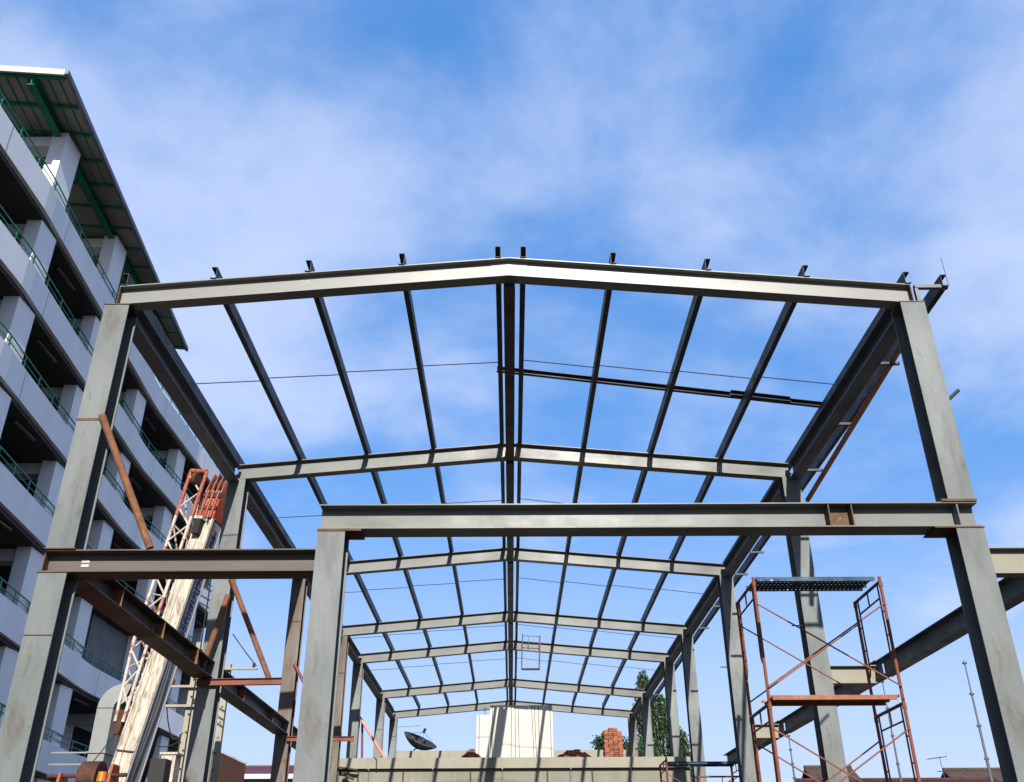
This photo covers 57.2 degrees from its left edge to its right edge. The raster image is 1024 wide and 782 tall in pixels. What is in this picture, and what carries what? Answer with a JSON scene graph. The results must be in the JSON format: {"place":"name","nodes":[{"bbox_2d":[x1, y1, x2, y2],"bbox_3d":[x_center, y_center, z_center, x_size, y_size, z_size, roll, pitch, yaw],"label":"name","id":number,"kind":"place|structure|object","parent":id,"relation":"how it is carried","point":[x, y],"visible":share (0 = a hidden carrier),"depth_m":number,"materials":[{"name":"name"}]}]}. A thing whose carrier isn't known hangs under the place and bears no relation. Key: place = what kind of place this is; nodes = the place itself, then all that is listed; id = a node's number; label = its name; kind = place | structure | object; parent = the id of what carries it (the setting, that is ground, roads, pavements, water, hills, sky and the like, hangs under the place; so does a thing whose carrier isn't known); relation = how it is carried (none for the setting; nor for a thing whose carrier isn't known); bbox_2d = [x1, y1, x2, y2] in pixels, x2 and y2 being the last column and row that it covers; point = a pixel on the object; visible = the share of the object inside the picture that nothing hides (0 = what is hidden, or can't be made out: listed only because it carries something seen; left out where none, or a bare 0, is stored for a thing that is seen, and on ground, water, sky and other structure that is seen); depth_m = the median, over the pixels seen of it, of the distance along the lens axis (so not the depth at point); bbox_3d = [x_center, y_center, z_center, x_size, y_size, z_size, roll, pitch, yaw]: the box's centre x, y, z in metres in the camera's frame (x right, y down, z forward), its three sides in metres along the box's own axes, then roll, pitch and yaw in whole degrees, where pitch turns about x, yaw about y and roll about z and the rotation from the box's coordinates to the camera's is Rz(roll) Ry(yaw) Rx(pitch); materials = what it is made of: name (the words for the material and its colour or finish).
{"place":"outdoors","nodes":[
{"label":"outdoors","id":0,"kind":"place"},
{"bbox_2d":[0,15,222,781],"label":"office building","id":1,"kind":"structure","parent":0,"point":[72,248],"depth_m":34.08,"materials":[{"name":"white paint"}]},
{"bbox_2d":[69,726,91,757],"bbox_3d":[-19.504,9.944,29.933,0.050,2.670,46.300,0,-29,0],"label":"doorway","id":2,"kind":"structure","parent":1,"relation":"in","point":[80,735],"depth_m":42.43,"materials":[{"name":"black"}]},
{"bbox_2d":[177,732,246,781],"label":"sheet wall","id":3,"kind":"structure","parent":0,"point":[231,769],"depth_m":37.82,"materials":[{"name":"brown metal"}]},
{"bbox_2d":[244,765,293,781],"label":"house","id":4,"kind":"structure","parent":0,"point":[257,773],"depth_m":54.36,"materials":[{"name":"white paint"}]},
{"bbox_2d":[0,0,1023,781],"label":"sky","id":5,"kind":"structure","parent":0,"point":[862,140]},
{"bbox_2d":[735,576,920,781],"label":"scaffold tower","id":6,"kind":"structure","parent":0,"point":[768,705],"depth_m":13.81,"materials":[{"name":"metal"}]},
{"bbox_2d":[746,577,875,591],"bbox_3d":[4.562,2.951,14.368,1.860,0.070,0.540,0,-29,0],"label":"scaffold plank","id":7,"kind":"object","parent":6,"relation":"on","point":[803,583],"visible":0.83,"depth_m":14.37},
{"bbox_2d":[761,695,898,705],"bbox_3d":[4.569,4.447,13.509,1.860,0.070,0.500,0,-29,0],"label":"scaffold plank","id":8,"kind":"object","parent":6,"relation":"on","point":[829,700],"visible":0.96,"depth_m":13.54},
{"bbox_2d":[802,765,859,777],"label":"house","id":9,"kind":"structure","parent":0,"point":[813,771],"depth_m":47.80,"materials":[{"name":"brown tile"}]},
{"bbox_2d":[796,777,1002,781],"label":"house","id":10,"kind":"structure","parent":0,"point":[971,779],"depth_m":43.12,"materials":[{"name":"red tile"}]},
{"bbox_2d":[926,751,946,777],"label":"tv aerial","id":11,"kind":"object","parent":10,"relation":"on","point":[941,764],"visible":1,"depth_m":43.51,"materials":[{"name":"metal"}]},
{"bbox_2d":[941,767,1002,780],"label":"house","id":12,"kind":"structure","parent":0,"point":[968,772],"depth_m":47.79,"materials":[{"name":"brown tile"}]},
{"label":"ground","id":13,"kind":"structure","parent":0,"visible":0},
{"bbox_2d":[48,684,135,770],"bbox_3d":[-11.502,11.370,24.719,2.018,6.958,0.980,0,-29,0],"label":"air duct","id":14,"kind":"object","parent":13,"relation":"on","point":[102,735],"visible":0.69,"depth_m":25.52,"materials":[{"name":"grey metal"}]},
{"bbox_2d":[33,469,227,781],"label":"mobile crane","id":15,"kind":"object","parent":13,"relation":"on","point":[139,719],"visible":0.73,"depth_m":18.73,"materials":[{"name":"beige paint"}]},
{"bbox_2d":[160,752,183,781],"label":"control cabinet","id":16,"kind":"object","parent":13,"relation":"on","point":[174,758],"visible":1,"depth_m":22.45,"materials":[{"name":"white metal"}]},
{"bbox_2d":[165,642,203,781],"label":"utility pole","id":17,"kind":"object","parent":13,"relation":"on","point":[186,717],"visible":0.43,"depth_m":24.81,"materials":[{"name":"concrete"}]},
{"bbox_2d":[156,739,180,746],"bbox_3d":[-9.120,9.063,24.495,1.026,0.444,0.031,-3,-29,5],"label":"cable","id":18,"kind":"object","parent":17,"relation":"attached to","point":[169,745],"visible":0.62,"depth_m":24.39,"materials":[{"name":"black rubber"}]},
{"bbox_2d":[166,703,182,739],"bbox_3d":[-8.923,8.610,24.799,0.629,1.146,0.036,0,-29,0],"label":"cable","id":19,"kind":"object","parent":17,"relation":"hanging from","point":[169,726],"visible":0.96,"depth_m":24.66,"materials":[{"name":"black rubber"}]},
{"bbox_2d":[179,579,211,781],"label":"aerial mast","id":20,"kind":"object","parent":13,"relation":"on","point":[207,599],"visible":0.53,"depth_m":24.52,"materials":[{"name":"grey metal"}]},
{"bbox_2d":[209,663,257,781],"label":"utility pole","id":21,"kind":"object","parent":13,"relation":"on","point":[228,668],"visible":0.65,"depth_m":28.41,"materials":[{"name":"concrete"}]},
{"bbox_2d":[233,634,256,665],"bbox_3d":[-8.402,8.128,29.501,0.897,1.024,0.038,0,-29,0],"label":"cable","id":22,"kind":"object","parent":21,"relation":"attached to","point":[244,650],"visible":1,"depth_m":29.47,"materials":[{"name":"grey metal"}]},
{"bbox_2d":[0,246,1023,781],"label":"steel building","id":23,"kind":"structure","parent":13,"relation":"on","point":[72,566],"depth_m":14.16,"materials":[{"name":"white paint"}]},
{"bbox_2d":[98,413,153,548],"bbox_3d":[-5.101,1.168,12.387,1.050,1.909,0.092,2,-29,-5],"label":"pipe prop","id":24,"kind":"object","parent":23,"relation":"on","point":[131,496],"visible":1,"depth_m":12.33,"materials":[{"name":"brown metal"}]},
{"bbox_2d":[196,594,230,677],"bbox_3d":[-5.600,4.584,17.641,0.427,1.562,0.108,0,-29,0],"label":"pipe prop","id":25,"kind":"object","parent":23,"relation":"on","point":[215,630],"visible":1,"depth_m":17.64,"materials":[{"name":"brown metal"}]},
{"bbox_2d":[195,677,281,685],"bbox_3d":[-5.061,5.396,17.422,1.572,0.140,0.090,0,-29,0],"label":"steel channel","id":26,"kind":"object","parent":23,"relation":"attached to","point":[239,681],"visible":1,"depth_m":17.41,"materials":[{"name":"red paint"}]},
{"bbox_2d":[229,579,270,677],"bbox_3d":[-5.016,4.482,17.924,1.065,1.982,0.100,1,-29,-3],"label":"pipe prop","id":27,"kind":"object","parent":26,"relation":"on","point":[255,642],"visible":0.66,"depth_m":17.86,"materials":[{"name":"metal"}]},
{"bbox_2d":[286,736,353,741],"bbox_3d":[-4.748,8.606,23.241,1.660,0.110,0.090,0,-29,0],"label":"steel channel","id":28,"kind":"object","parent":23,"relation":"attached to","point":[335,738],"visible":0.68,"depth_m":23.23,"materials":[{"name":"red paint"}]},
{"bbox_2d":[293,663,302,681],"bbox_3d":[-5.052,7.771,23.712,1.129,1.782,0.077,1,-29,-2],"label":"pipe prop","id":29,"kind":"object","parent":28,"relation":"on","point":[298,671],"visible":0.34,"depth_m":23.99,"materials":[{"name":"red paint"}]},
{"bbox_2d":[337,766,357,780],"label":"timber offcut","id":30,"kind":"object","parent":23,"relation":"on","point":[347,776],"visible":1,"depth_m":29.00,"materials":[{"name":"brown wood"}]},
{"bbox_2d":[521,634,540,669],"bbox_3d":[0.691,9.585,34.483,0.736,1.322,0.140,0,-29,0],"label":"hanging cradle","id":31,"kind":"object","parent":23,"relation":"hanging from","point":[539,636],"visible":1,"depth_m":34.47,"materials":[{"name":"metal"}]},
{"bbox_2d":[497,366,821,407],"bbox_3d":[2.870,-0.066,17.752,6.336,0.583,0.080,2,-29,-5],"label":"loose purlin","id":32,"kind":"object","parent":23,"relation":"on","point":[642,385],"visible":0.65,"depth_m":17.74,"materials":[{"name":"metal"}]},
{"bbox_2d":[730,390,790,402],"bbox_3d":[4.696,0.102,17.741,1.165,0.178,0.080,3,-29,-6],"label":"loose purlin","id":33,"kind":"object","parent":23,"relation":"on","point":[764,396],"visible":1,"depth_m":17.75,"materials":[{"name":"metal"}]},
{"bbox_2d":[805,344,900,501],"bbox_3d":[6.181,0.769,17.258,0.099,0.508,5.557,0,-29,0],"label":"pipe prop","id":34,"kind":"object","parent":23,"relation":"attached to","point":[867,401],"visible":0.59,"depth_m":16.86,"materials":[{"name":"metal"}]},
{"bbox_2d":[338,750,690,781],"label":"concrete building","id":35,"kind":"structure","parent":13,"relation":"on","point":[431,766],"depth_m":29.32,"materials":[{"name":"grey concrete"}]},
{"bbox_2d":[361,723,362,757],"bbox_3d":[-5.342,12.670,33.464,0.189,1.825,0.079,0,-29,0],"label":"pipe prop","id":36,"kind":"object","parent":35,"relation":"on","point":[361,740],"visible":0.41,"depth_m":33.52,"materials":[{"name":"red paint"}]},
{"bbox_2d":[358,716,385,757],"bbox_3d":[-4.777,12.479,33.141,1.426,1.898,0.099,7,-29,-13],"label":"pipe prop","id":37,"kind":"object","parent":35,"relation":"on","point":[372,737],"visible":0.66,"depth_m":33.19,"materials":[{"name":"orange metal"}]},
{"bbox_2d":[404,728,436,750],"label":"satellite dish","id":38,"kind":"object","parent":35,"relation":"on","point":[416,741],"visible":1,"depth_m":44.94,"materials":[{"name":"metal"}]},
{"bbox_2d":[461,749,480,757],"bbox_3d":[-1.341,12.044,30.922,0.934,0.490,1.108,0,-29,0],"label":"brick pile","id":39,"kind":"object","parent":35,"relation":"on","point":[470,753],"visible":0.36,"depth_m":30.72,"materials":[{"name":"brown brick"}]},
{"bbox_2d":[476,715,489,756],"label":"wall panel","id":40,"kind":"structure","parent":35,"relation":"on","point":[482,736],"depth_m":32.74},
{"bbox_2d":[490,705,513,756],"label":"wall panel","id":41,"kind":"structure","parent":35,"relation":"on","point":[501,730],"depth_m":33.19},
{"bbox_2d":[514,705,528,756],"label":"wall panel","id":42,"kind":"structure","parent":35,"relation":"on","point":[521,731],"depth_m":33.22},
{"bbox_2d":[529,705,553,756],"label":"wall panel","id":43,"kind":"structure","parent":35,"relation":"on","point":[540,730],"depth_m":33.19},
{"bbox_2d":[558,749,591,756],"bbox_3d":[2.036,11.818,30.448,1.448,0.398,1.105,0,-29,0],"label":"brick pile","id":44,"kind":"object","parent":35,"relation":"on","point":[575,753],"visible":0.32,"depth_m":30.23,"materials":[{"name":"brown brick"}]},
{"bbox_2d":[602,728,623,756],"bbox_3d":[3.344,11.773,31.122,0.642,1.078,0.611,0,-29,0],"label":"brick stack","id":45,"kind":"object","parent":35,"relation":"on","point":[612,741],"visible":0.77,"depth_m":30.92,"materials":[{"name":"orange brick"}]},
{"bbox_2d":[590,733,602,749],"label":"leafy tree","id":46,"kind":"object","parent":13,"relation":"on","point":[598,742],"visible":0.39,"depth_m":49.01,"materials":[{"name":"green plant"}]},
{"bbox_2d":[622,735,657,756],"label":"leafy tree","id":47,"kind":"object","parent":13,"relation":"on","point":[640,749],"visible":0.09,"depth_m":47.66,"materials":[{"name":"green plant"}]},
{"bbox_2d":[632,669,663,756],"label":"mast tree","id":48,"kind":"object","parent":13,"relation":"on","point":[642,681],"visible":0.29,"depth_m":49.62,"materials":[{"name":"green plant"}]},
{"bbox_2d":[653,694,669,756],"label":"mast tree","id":49,"kind":"object","parent":13,"relation":"on","point":[660,702],"visible":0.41,"depth_m":50.26,"materials":[{"name":"green plant"}]},
{"bbox_2d":[679,726,692,781],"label":"mast tree","id":50,"kind":"object","parent":13,"relation":"on","point":[685,747],"visible":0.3,"depth_m":48.38,"materials":[{"name":"green plant"}]},
{"bbox_2d":[659,757,737,781],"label":"scaffold tower","id":51,"kind":"structure","parent":13,"relation":"on","point":[667,774],"depth_m":24.45,"materials":[{"name":"metal"}]},
{"bbox_2d":[664,761,737,766],"bbox_3d":[4.894,9.639,24.277,1.880,0.070,0.540,0,-29,0],"label":"scaffold plank","id":52,"kind":"object","parent":51,"relation":"on","point":[705,764],"visible":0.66,"depth_m":24.38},
{"bbox_2d":[698,776,738,781],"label":"guard frame","id":53,"kind":"object","parent":13,"relation":"on","point":[699,777],"visible":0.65,"depth_m":23.62,"materials":[{"name":"orange paint"}]},
{"bbox_2d":[787,735,795,781],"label":"radio mast","id":54,"kind":"object","parent":13,"relation":"on","point":[792,763],"visible":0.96,"depth_m":35.61,"materials":[{"name":"metal"}]},
{"bbox_2d":[881,681,901,781],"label":"radio mast","id":55,"kind":"object","parent":13,"relation":"on","point":[897,762],"visible":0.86,"depth_m":35.83,"materials":[{"name":"metal"}]},
{"bbox_2d":[962,660,993,781],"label":"radio mast","id":56,"kind":"object","parent":13,"relation":"on","point":[979,726],"visible":1,"depth_m":36.11,"materials":[{"name":"metal"}]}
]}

